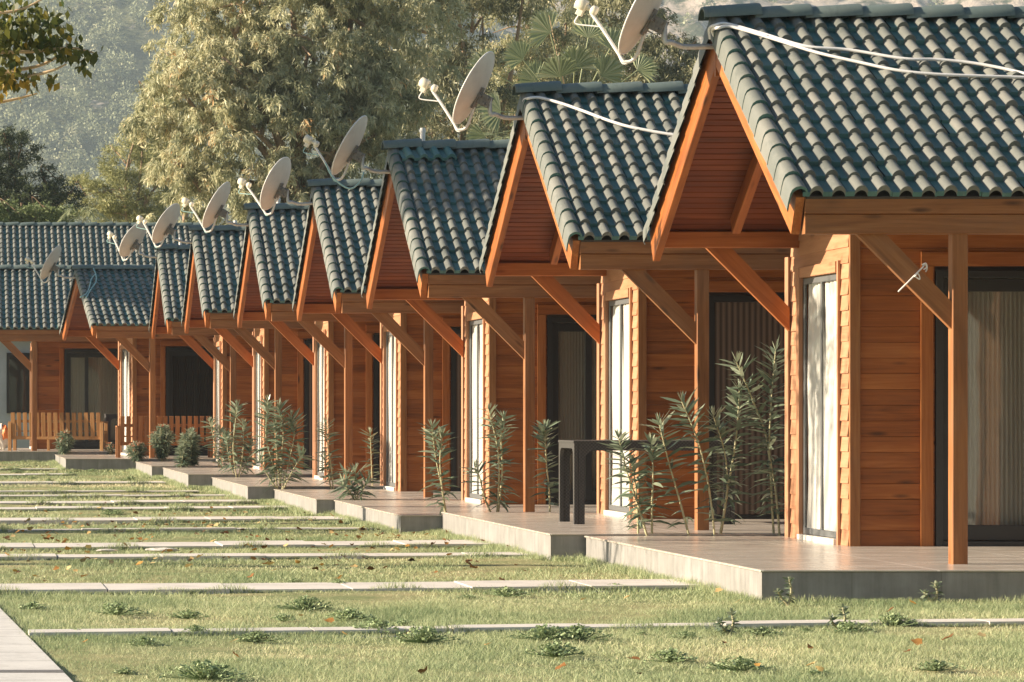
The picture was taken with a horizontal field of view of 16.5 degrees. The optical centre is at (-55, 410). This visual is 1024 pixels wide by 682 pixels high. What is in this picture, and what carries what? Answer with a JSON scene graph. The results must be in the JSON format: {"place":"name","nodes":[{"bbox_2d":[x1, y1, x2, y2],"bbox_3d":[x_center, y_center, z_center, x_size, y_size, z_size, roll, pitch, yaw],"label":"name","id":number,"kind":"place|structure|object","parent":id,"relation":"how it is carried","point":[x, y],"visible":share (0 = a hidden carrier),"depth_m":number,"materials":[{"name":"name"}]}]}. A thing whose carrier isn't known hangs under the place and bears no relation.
{"place":"outdoors","nodes":[
{"label":"outdoors","id":0,"kind":"place"},
{"bbox_2d":[0,608,72,681],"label":"path","id":1,"kind":"structure","parent":0,"point":[18,651],"depth_m":17.53,"materials":[{"name":"beige concrete"}]},
{"bbox_2d":[0,448,114,461],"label":"terrace","id":2,"kind":"structure","parent":0,"point":[27,454],"depth_m":71.11,"materials":[{"name":"concrete"}]},
{"bbox_2d":[8,413,107,450],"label":"garden bench","id":3,"kind":"object","parent":2,"relation":"on","point":[14,430],"visible":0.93,"depth_m":72.12,"materials":[{"name":"brown wood"}]},
{"bbox_2d":[0,264,153,450],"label":"wooden cabin","id":4,"kind":"object","parent":2,"relation":"on","point":[71,375],"visible":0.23,"depth_m":75.12,"materials":[{"name":"wood"}]},
{"bbox_2d":[65,350,117,448],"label":"sliding door","id":5,"kind":"structure","parent":4,"relation":"in","point":[91,380],"depth_m":75.30,"materials":[{"name":"glass"}]},
{"bbox_2d":[57,206,110,222],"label":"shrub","id":6,"kind":"object","parent":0,"point":[68,212],"visible":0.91,"depth_m":89.81,"materials":[{"name":"plant"}]},
{"bbox_2d":[163,468,312,489],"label":"terrace","id":7,"kind":"structure","parent":0,"point":[200,477],"depth_m":54.27,"materials":[{"name":"concrete"}]},
{"bbox_2d":[201,417,236,467],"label":"oleander","id":8,"kind":"object","parent":7,"relation":"on","point":[212,423],"visible":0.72,"depth_m":59.77,"materials":[{"name":"green plant"}]},
{"bbox_2d":[213,400,262,476],"bbox_3d":[4.563,0.482,53.605,0.844,1.346,0.681,0,0,0],"label":"oleander","id":9,"kind":"object","parent":7,"relation":"on","point":[233,412],"visible":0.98,"depth_m":53.59,"materials":[{"name":"green plant"}]},
{"bbox_2d":[181,220,314,472],"bbox_3d":[7.122,-1.094,57.020,6.210,4.165,5.289,0,0,0],"label":"wooden cabin","id":10,"kind":"object","parent":7,"relation":"on","point":[280,364],"visible":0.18,"depth_m":57.64,"materials":[{"name":"wood"}]},
{"bbox_2d":[136,203,191,247],"bbox_3d":[3.693,-3.071,57.093,0.886,0.735,0.694,0,0,-21],"label":"satellite dish","id":11,"kind":"object","parent":10,"relation":"attached to","point":[165,224],"visible":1,"depth_m":56.92,"materials":[{"name":"white paint"}]},
{"bbox_2d":[253,342,262,468],"bbox_3d":[5.332,-0.096,58.520,0.090,2.160,1.170,0,0,0],"label":"window","id":12,"kind":"structure","parent":10,"relation":"in","point":[258,368],"depth_m":58.57,"materials":[{"name":"white glass"}]},
{"bbox_2d":[304,340,312,469],"bbox_3d":[7.025,-0.101,57.700,2.005,2.170,0.110,0,0,0],"label":"sliding door","id":13,"kind":"structure","parent":10,"relation":"in","point":[308,367],"depth_m":57.65,"materials":[{"name":"glass"}]},
{"bbox_2d":[212,477,387,499],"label":"terrace","id":14,"kind":"structure","parent":0,"point":[247,488],"depth_m":48.35,"materials":[{"name":"concrete"}]},
{"bbox_2d":[233,198,388,484],"bbox_3d":[7.495,-1.059,50.696,6.210,4.196,5.289,0,0,0],"label":"wooden cabin","id":15,"kind":"object","parent":14,"relation":"on","point":[343,360],"visible":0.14,"depth_m":51.31,"materials":[{"name":"wood"}]},
{"bbox_2d":[181,182,248,232],"bbox_3d":[4.025,-2.996,50.730,0.913,0.752,0.690,0,0,-25],"label":"satellite dish","id":16,"kind":"object","parent":15,"relation":"attached to","point":[215,207],"visible":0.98,"depth_m":50.56,"materials":[{"name":"white paint"}]},
{"bbox_2d":[314,342,326,479],"bbox_3d":[5.705,-0.046,52.195,0.090,2.160,1.170,0,0,0],"label":"window","id":17,"kind":"structure","parent":15,"relation":"in","point":[320,351],"depth_m":52.22,"materials":[{"name":"white glass"}]},
{"bbox_2d":[373,335,388,479],"bbox_3d":[7.397,-0.051,51.432,2.005,2.170,0.224,0,0,0],"label":"sliding door","id":18,"kind":"structure","parent":15,"relation":"in","point":[376,338],"depth_m":51.33,"materials":[{"name":"glass"}]},
{"bbox_2d":[274,489,460,514],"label":"terrace","id":19,"kind":"structure","parent":0,"point":[315,501],"depth_m":43.69,"materials":[{"name":"concrete"}]},
{"bbox_2d":[246,394,316,493],"bbox_3d":[4.613,0.471,47.272,1.006,1.416,0.771,0,0,0],"label":"oleander","id":20,"kind":"object","parent":19,"relation":"on","point":[276,429],"visible":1,"depth_m":47.26,"materials":[{"name":"green plant"}]},
{"bbox_2d":[313,417,342,488],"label":"oleander","id":21,"kind":"object","parent":19,"relation":"on","point":[329,466],"visible":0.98,"depth_m":47.21,"materials":[{"name":"green plant"}]},
{"bbox_2d":[327,462,382,499],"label":"oleander","id":22,"kind":"object","parent":19,"relation":"on","point":[355,489],"visible":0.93,"depth_m":41.84,"materials":[{"name":"green plant"}]},
{"bbox_2d":[292,178,472,496],"bbox_3d":[7.857,-0.995,45.291,6.210,4.148,5.289,0,0,0],"label":"wooden cabin","id":23,"kind":"object","parent":19,"relation":"on","point":[416,355],"visible":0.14,"depth_m":45.91,"materials":[{"name":"wood"}]},
{"bbox_2d":[237,157,312,215],"bbox_3d":[4.401,-2.957,45.380,0.945,0.772,0.685,0,0,-17],"label":"satellite dish","id":24,"kind":"object","parent":23,"relation":"attached to","point":[274,190],"visible":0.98,"depth_m":45.20,"materials":[{"name":"white paint"}]},
{"bbox_2d":[383,332,394,490],"bbox_3d":[6.067,-0.006,46.790,0.090,2.160,1.170,0,0,0],"label":"window","id":25,"kind":"structure","parent":23,"relation":"in","point":[390,360],"depth_m":47.10,"materials":[{"name":"white glass"}]},
{"bbox_2d":[450,329,472,490],"bbox_3d":[7.760,-0.011,45.970,2.005,2.170,0.110,0,0,0],"label":"sliding door","id":26,"kind":"structure","parent":23,"relation":"in","point":[455,380],"depth_m":45.92,"materials":[{"name":"glass"}]},
{"bbox_2d":[334,500,596,532],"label":"terrace","id":27,"kind":"structure","parent":0,"point":[409,515],"depth_m":38.22,"materials":[{"name":"concrete"}]},
{"bbox_2d":[418,419,458,514],"bbox_3d":[5.114,0.609,35.687,0.485,1.069,0.527,0,0,0],"label":"oleander","id":28,"kind":"object","parent":27,"relation":"on","point":[434,433],"visible":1,"depth_m":35.67,"materials":[{"name":"green plant"}]},
{"bbox_2d":[361,128,612,511],"bbox_3d":[8.076,-1.079,39.196,6.210,4.337,5.289,0,0,0],"label":"wooden cabin","id":29,"kind":"object","parent":27,"relation":"on","point":[525,347],"visible":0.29,"depth_m":39.81,"materials":[{"name":"wood"}]},
{"bbox_2d":[303,115,390,181],"bbox_3d":[4.624,-2.985,39.215,0.905,0.747,0.692,0,0,-27],"label":"satellite dish","id":30,"kind":"object","parent":29,"relation":"attached to","point":[347,153],"visible":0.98,"depth_m":39.05,"materials":[{"name":"white paint"}]},
{"bbox_2d":[465,319,485,503],"bbox_3d":[6.286,0.004,40.695,0.090,2.160,1.170,0,0,0],"label":"window","id":31,"kind":"structure","parent":29,"relation":"in","point":[476,342],"depth_m":40.87,"materials":[{"name":"white glass"}]},
{"bbox_2d":[546,317,612,504],"bbox_3d":[7.978,-0.001,39.932,2.005,2.170,0.224,0,0,0],"label":"sliding door","id":32,"kind":"structure","parent":29,"relation":"in","point":[571,355],"depth_m":39.98,"materials":[{"name":"glass"}]},
{"bbox_2d":[460,402,521,511],"bbox_3d":[5.688,0.568,35.779,0.683,1.322,0.512,0,0,-22],"label":"oleander","id":33,"kind":"object","parent":27,"relation":"on","point":[501,435],"visible":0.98,"depth_m":35.76,"materials":[{"name":"green plant"}]},
{"bbox_2d":[0,459,1023,681],"bbox_3d":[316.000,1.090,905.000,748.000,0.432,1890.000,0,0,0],"label":"lawn","id":34,"kind":"structure","parent":0,"point":[347,597],"depth_m":22.11,"materials":[{"name":"plant"}]},
{"bbox_2d":[0,197,81,222],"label":"broadleaf shrub","id":35,"kind":"object","parent":34,"relation":"on","point":[29,212],"visible":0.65,"depth_m":91.83,"materials":[{"name":"green plant"}]},
{"bbox_2d":[0,123,87,221],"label":"pine tree","id":36,"kind":"object","parent":34,"relation":"on","point":[50,191],"visible":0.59,"depth_m":100.55,"materials":[{"name":"green plant"}]},
{"bbox_2d":[0,0,103,103],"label":"autumn tree","id":37,"kind":"object","parent":34,"relation":"on","point":[41,44],"visible":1,"depth_m":28.34,"materials":[{"name":"green plant"}]},
{"bbox_2d":[0,481,165,484],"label":"walkway","id":38,"kind":"structure","parent":34,"relation":"on","point":[44,482],"depth_m":56.03,"materials":[{"name":"concrete"}]},
{"bbox_2d":[0,490,197,494],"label":"walkway","id":39,"kind":"structure","parent":34,"relation":"on","point":[90,491],"depth_m":51.24,"materials":[{"name":"concrete"}]},
{"bbox_2d":[0,222,200,447],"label":"long building","id":40,"kind":"structure","parent":34,"relation":"on","point":[81,243],"depth_m":82.92,"materials":[{"name":"tile"}]},
{"bbox_2d":[7,353,29,412],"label":"window","id":41,"kind":"structure","parent":40,"relation":"in","point":[18,376],"depth_m":79.63,"materials":[{"name":"glass"}]},
{"bbox_2d":[0,494,229,498],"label":"walkway","id":42,"kind":"structure","parent":34,"relation":"on","point":[109,495],"depth_m":49.06,"materials":[{"name":"concrete"}]},
{"bbox_2d":[89,601,150,614],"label":"weed clump","id":43,"kind":"object","parent":34,"relation":"on","point":[118,609],"visible":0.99,"depth_m":21.54,"materials":[{"name":"green plant"}]},
{"bbox_2d":[0,500,253,505],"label":"walkway","id":44,"kind":"structure","parent":34,"relation":"on","point":[114,501],"depth_m":46.33,"materials":[{"name":"concrete"}]},
{"bbox_2d":[61,71,200,222],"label":"broadleaf tree","id":45,"kind":"object","parent":34,"relation":"on","point":[110,208],"visible":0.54,"depth_m":107.63,"materials":[{"name":"green plant"}]},
{"bbox_2d":[55,454,216,470],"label":"terrace","id":46,"kind":"structure","parent":34,"relation":"on","point":[82,462],"depth_m":64.89,"materials":[{"name":"concrete"}]},
{"bbox_2d":[54,429,74,454],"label":"shrub","id":47,"kind":"object","parent":46,"relation":"on","point":[65,439],"visible":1,"depth_m":70.83,"materials":[{"name":"green plant"}]},
{"bbox_2d":[123,441,149,463],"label":"shrub","id":48,"kind":"object","parent":46,"relation":"on","point":[136,451],"visible":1,"depth_m":64.84,"materials":[{"name":"green plant"}]},
{"bbox_2d":[59,264,214,457],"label":"wooden cabin","id":49,"kind":"object","parent":46,"relation":"on","point":[162,375],"visible":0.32,"depth_m":69.07,"materials":[{"name":"wood"}]},
{"bbox_2d":[25,245,75,283],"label":"satellite dish","id":50,"kind":"object","parent":49,"relation":"attached to","point":[49,265],"visible":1,"depth_m":68.14,"materials":[{"name":"white paint"}]},
{"bbox_2d":[121,349,128,454],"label":"window","id":51,"kind":"structure","parent":49,"relation":"in","point":[125,353],"depth_m":70.21,"materials":[{"name":"white glass"}]},
{"bbox_2d":[165,348,212,455],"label":"sliding door","id":52,"kind":"structure","parent":49,"relation":"in","point":[189,379],"depth_m":69.30,"materials":[{"name":"glass"}]},
{"bbox_2d":[148,423,176,461],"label":"shrub","id":53,"kind":"object","parent":46,"relation":"on","point":[162,437],"visible":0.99,"depth_m":64.81,"materials":[{"name":"green plant"}]},
{"bbox_2d":[115,416,212,457],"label":"garden bench","id":54,"kind":"object","parent":46,"relation":"on","point":[120,436],"visible":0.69,"depth_m":66.11,"materials":[{"name":"brown wood"}]},
{"bbox_2d":[0,505,287,511],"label":"walkway","id":55,"kind":"structure","parent":34,"relation":"on","point":[35,508],"depth_m":44.16,"materials":[{"name":"concrete"}]},
{"bbox_2d":[0,516,341,524],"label":"walkway","id":56,"kind":"structure","parent":34,"relation":"on","point":[115,519],"depth_m":39.71,"materials":[{"name":"concrete"}]},
{"bbox_2d":[0,527,381,532],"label":"walkway","id":57,"kind":"structure","parent":34,"relation":"on","point":[216,528],"depth_m":36.52,"materials":[{"name":"concrete"}]},
{"bbox_2d":[136,462,251,477],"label":"terrace","id":58,"kind":"structure","parent":34,"relation":"on","point":[153,468],"depth_m":60.23,"materials":[{"name":"concrete"}]},
{"bbox_2d":[172,444,191,467],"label":"shrub","id":59,"kind":"object","parent":58,"relation":"on","point":[184,459],"visible":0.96,"depth_m":59.81,"materials":[{"name":"green plant"}]},
{"bbox_2d":[177,427,204,465],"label":"shrub","id":60,"kind":"object","parent":58,"relation":"on","point":[191,438],"visible":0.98,"depth_m":59.96,"materials":[{"name":"green plant"}]},
{"bbox_2d":[149,238,306,464],"bbox_3d":[6.926,-1.121,63.230,6.210,4.159,5.289,0,0,0],"label":"wooden cabin","id":61,"kind":"object","parent":58,"relation":"on","point":[229,365],"visible":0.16,"depth_m":63.85,"materials":[{"name":"wood"}]},
{"bbox_2d":[107,222,156,260],"bbox_3d":[3.483,-3.120,63.330,0.865,0.723,0.698,0,0,-18],"label":"satellite dish","id":62,"kind":"object","parent":61,"relation":"attached to","point":[132,240],"visible":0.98,"depth_m":63.15,"materials":[{"name":"white paint"}]},
{"bbox_2d":[159,659,254,680],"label":"weed clump","id":63,"kind":"object","parent":34,"relation":"on","point":[207,669],"visible":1,"depth_m":16.29,"materials":[{"name":"green plant"}]},
{"bbox_2d":[0,540,490,551],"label":"walkway","id":64,"kind":"structure","parent":34,"relation":"on","point":[290,543],"depth_m":32.26,"materials":[{"name":"concrete"}]},
{"bbox_2d":[229,631,282,642],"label":"weed clump","id":65,"kind":"object","parent":34,"relation":"on","point":[257,637],"visible":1,"depth_m":18.99,"materials":[{"name":"green plant"}]},
{"bbox_2d":[0,552,532,561],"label":"walkway","id":66,"kind":"structure","parent":34,"relation":"on","point":[246,556],"depth_m":29.77,"materials":[{"name":"concrete"}]},
{"bbox_2d":[114,0,476,230],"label":"eucalyptus tree","id":67,"kind":"object","parent":34,"relation":"on","point":[221,66],"visible":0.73,"depth_m":86.88,"materials":[{"name":"green plant"}]},
{"bbox_2d":[273,594,332,610],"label":"weed clump","id":68,"kind":"object","parent":34,"relation":"on","point":[306,602],"visible":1,"depth_m":22.01,"materials":[{"name":"green plant"}]},
{"bbox_2d":[325,607,374,621],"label":"weed clump","id":69,"kind":"object","parent":34,"relation":"on","point":[347,613],"visible":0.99,"depth_m":20.85,"materials":[{"name":"green plant"}]},
{"bbox_2d":[0,579,702,596],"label":"walkway","id":70,"kind":"structure","parent":34,"relation":"on","point":[343,586],"depth_m":24.61,"materials":[{"name":"concrete"}]},
{"bbox_2d":[353,616,398,631],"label":"weed clump","id":71,"kind":"object","parent":34,"relation":"on","point":[375,623],"visible":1,"depth_m":19.83,"materials":[{"name":"green plant"}]},
{"bbox_2d":[393,625,459,643],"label":"weed clump","id":72,"kind":"object","parent":34,"relation":"on","point":[425,635],"visible":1,"depth_m":18.90,"materials":[{"name":"green plant"}]},
{"bbox_2d":[354,0,558,140],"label":"eucalyptus tree","id":73,"kind":"object","parent":34,"relation":"on","point":[461,54],"visible":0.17,"depth_m":96.64,"materials":[{"name":"green plant"}]},
{"bbox_2d":[28,618,1023,637],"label":"walkway","id":74,"kind":"structure","parent":34,"relation":"on","point":[764,623],"depth_m":19.92,"materials":[{"name":"concrete"}]},
{"bbox_2d":[449,0,636,140],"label":"eucalyptus tree","id":75,"kind":"object","parent":34,"relation":"on","point":[564,39],"visible":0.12,"depth_m":99.15,"materials":[{"name":"green plant"}]},
{"bbox_2d":[506,623,580,640],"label":"weed clump","id":76,"kind":"object","parent":34,"relation":"on","point":[543,630],"visible":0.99,"depth_m":19.12,"materials":[{"name":"green plant"}]},
{"bbox_2d":[523,640,584,656],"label":"weed clump","id":77,"kind":"object","parent":34,"relation":"on","point":[557,649],"visible":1,"depth_m":17.85,"materials":[{"name":"green plant"}]},
{"bbox_2d":[462,7,660,139],"bbox_3d":[11.262,-3.024,61.666,3.855,8.444,1.694,0,0,-19],"label":"fan palm","id":78,"kind":"object","parent":34,"relation":"on","point":[575,59],"visible":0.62,"depth_m":61.72,"materials":[{"name":"green plant"}]},
{"bbox_2d":[552,623,613,640],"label":"weed clump","id":79,"kind":"object","parent":34,"relation":"on","point":[581,631],"visible":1,"depth_m":19.11,"materials":[{"name":"green plant"}]},
{"bbox_2d":[537,0,699,83],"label":"eucalyptus tree","id":80,"kind":"object","parent":34,"relation":"on","point":[652,46],"visible":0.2,"depth_m":103.20,"materials":[{"name":"green plant"}]},
{"bbox_2d":[642,647,697,662],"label":"weed clump","id":81,"kind":"object","parent":34,"relation":"on","point":[670,654],"visible":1,"depth_m":17.44,"materials":[{"name":"green plant"}]},
{"bbox_2d":[711,608,741,635],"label":"tall weed","id":82,"kind":"object","parent":34,"relation":"on","point":[731,613],"visible":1,"depth_m":19.60,"materials":[{"name":"green plant"}]},
{"bbox_2d":[704,656,776,671],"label":"weed clump","id":83,"kind":"object","parent":34,"relation":"on","point":[743,664],"visible":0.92,"depth_m":16.90,"materials":[{"name":"green plant"}]},
{"bbox_2d":[772,576,795,605],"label":"tall weed","id":84,"kind":"object","parent":34,"relation":"on","point":[790,592],"visible":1,"depth_m":22.52,"materials":[{"name":"green plant"}]},
{"bbox_2d":[822,620,874,633],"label":"weed clump","id":85,"kind":"object","parent":34,"relation":"on","point":[850,626],"visible":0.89,"depth_m":19.69,"materials":[{"name":"green plant"}]},
{"bbox_2d":[869,611,917,625],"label":"weed clump","id":86,"kind":"object","parent":34,"relation":"on","point":[893,617],"visible":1,"depth_m":20.33,"materials":[{"name":"green plant"}]},
{"bbox_2d":[912,659,966,670],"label":"weed clump","id":87,"kind":"object","parent":34,"relation":"on","point":[935,665],"visible":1,"depth_m":16.91,"materials":[{"name":"green plant"}]},
{"bbox_2d":[0,0,1023,224],"bbox_3d":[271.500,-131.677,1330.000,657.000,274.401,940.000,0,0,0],"label":"hill","id":88,"kind":"structure","parent":0,"point":[138,37],"depth_m":1095.67,"materials":[{"name":"green plant"}]},
{"bbox_2d":[0,0,944,224],"bbox_3d":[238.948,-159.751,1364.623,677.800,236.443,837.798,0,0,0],"label":"hillside forest","id":89,"kind":"object","parent":88,"relation":"on","point":[55,135],"visible":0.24,"depth_m":1044.72,"materials":[{"name":"green plant"}]},
{"bbox_2d":[441,512,784,559],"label":"terrace","id":90,"kind":"structure","parent":0,"point":[544,533],"depth_m":31.22,"materials":[{"name":"concrete"}]},
{"bbox_2d":[529,419,559,511],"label":"oleander","id":91,"kind":"object","parent":90,"relation":"on","point":[541,428],"visible":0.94,"depth_m":35.76,"materials":[{"name":"green plant"}]},
{"bbox_2d":[598,428,677,535],"bbox_3d":[5.910,0.626,29.406,0.668,0.962,0.456,0,0,20],"label":"oleander","id":92,"kind":"object","parent":90,"relation":"on","point":[652,440],"visible":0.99,"depth_m":29.39,"materials":[{"name":"green plant"}]},
{"bbox_2d":[479,81,807,529],"bbox_3d":[8.505,-1.041,32.755,6.210,4.191,5.289,0,0,0],"label":"wooden cabin","id":93,"kind":"object","parent":90,"relation":"on","point":[576,191],"visible":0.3,"depth_m":33.39,"materials":[{"name":"wood"}]},
{"bbox_2d":[418,51,522,131],"bbox_3d":[5.065,-3.036,32.806,0.922,0.758,0.689,0,0,-23],"label":"satellite dish","id":94,"kind":"object","parent":93,"relation":"attached to","point":[471,96],"visible":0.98,"depth_m":32.63,"materials":[{"name":"white paint"}]},
{"bbox_2d":[522,96,672,135],"bbox_3d":[6.280,-2.713,32.023,1.946,0.516,0.180,0,0,29],"label":"cable","id":95,"kind":"object","parent":93,"relation":"on","point":[598,116],"visible":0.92,"depth_m":32.07,"materials":[{"name":"white plastic"}]},
{"bbox_2d":[604,298,632,517],"bbox_3d":[6.715,-0.031,34.255,0.090,2.160,1.170,0,0,0],"label":"window","id":96,"kind":"structure","parent":93,"relation":"in","point":[620,365],"depth_m":34.42,"materials":[{"name":"white glass"}]},
{"bbox_2d":[709,296,807,518],"bbox_3d":[8.407,-0.036,33.435,2.005,2.170,0.110,0,0,0],"label":"sliding door","id":97,"kind":"structure","parent":93,"relation":"in","point":[742,324],"depth_m":33.38,"materials":[{"name":"glass"}]},
{"bbox_2d":[558,440,734,523],"bbox_3d":[6.565,0.661,32.228,1.500,0.775,0.800,0,0,0],"label":"woven table","id":98,"kind":"object","parent":90,"relation":"on","point":[580,450],"visible":0.71,"depth_m":31.83,"materials":[{"name":"plastic"}]},
{"bbox_2d":[643,410,696,535],"bbox_3d":[6.182,0.538,29.401,0.500,1.137,0.488,0,0,14],"label":"oleander","id":99,"kind":"object","parent":90,"relation":"on","point":[658,421],"visible":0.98,"depth_m":29.37,"materials":[{"name":"green plant"}]},
{"bbox_2d":[661,378,759,535],"bbox_3d":[6.571,0.410,29.394,0.920,1.393,0.491,0,0,-18],"label":"oleander","id":100,"kind":"object","parent":90,"relation":"on","point":[723,432],"visible":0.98,"depth_m":29.38,"materials":[{"name":"green plant"}]},
{"bbox_2d":[715,334,784,535],"bbox_3d":[6.982,0.226,29.365,0.785,1.758,0.549,0,0,21],"label":"oleander","id":101,"kind":"object","parent":90,"relation":"on","point":[771,471],"visible":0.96,"depth_m":29.34,"materials":[{"name":"green plant"}]},
{"bbox_2d":[584,536,1023,605],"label":"terrace","id":102,"kind":"structure","parent":0,"point":[761,566],"depth_m":24.14,"materials":[{"name":"concrete"}]},
{"bbox_2d":[643,3,1023,563],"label":"wooden cabin","id":103,"kind":"object","parent":102,"relation":"on","point":[864,193],"visible":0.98,"depth_m":27.02,"materials":[{"name":"wood"}]},
{"bbox_2d":[574,0,713,64],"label":"satellite dish","id":104,"kind":"object","parent":103,"relation":"attached to","point":[642,19],"visible":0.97,"depth_m":26.29,"materials":[{"name":"white paint"}]},
{"bbox_2d":[797,274,836,544],"bbox_3d":[7.098,-0.016,27.895,0.090,2.160,1.170,0,0,0],"label":"window","id":105,"kind":"structure","parent":103,"relation":"in","point":[820,382],"depth_m":27.91,"materials":[{"name":"white glass"}]},
{"bbox_2d":[708,22,1023,74],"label":"cable","id":106,"kind":"object","parent":103,"relation":"attached to","point":[885,55],"visible":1,"depth_m":25.60,"materials":[{"name":"white plastic"}]},
{"bbox_2d":[711,25,1023,78],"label":"cable","id":107,"kind":"object","parent":103,"relation":"attached to","point":[863,62],"visible":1,"depth_m":25.46,"materials":[{"name":"white plastic"}]},
{"bbox_2d":[933,270,1023,545],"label":"sliding door","id":108,"kind":"structure","parent":103,"relation":"in","point":[995,297],"depth_m":27.21,"materials":[{"name":"metal"}]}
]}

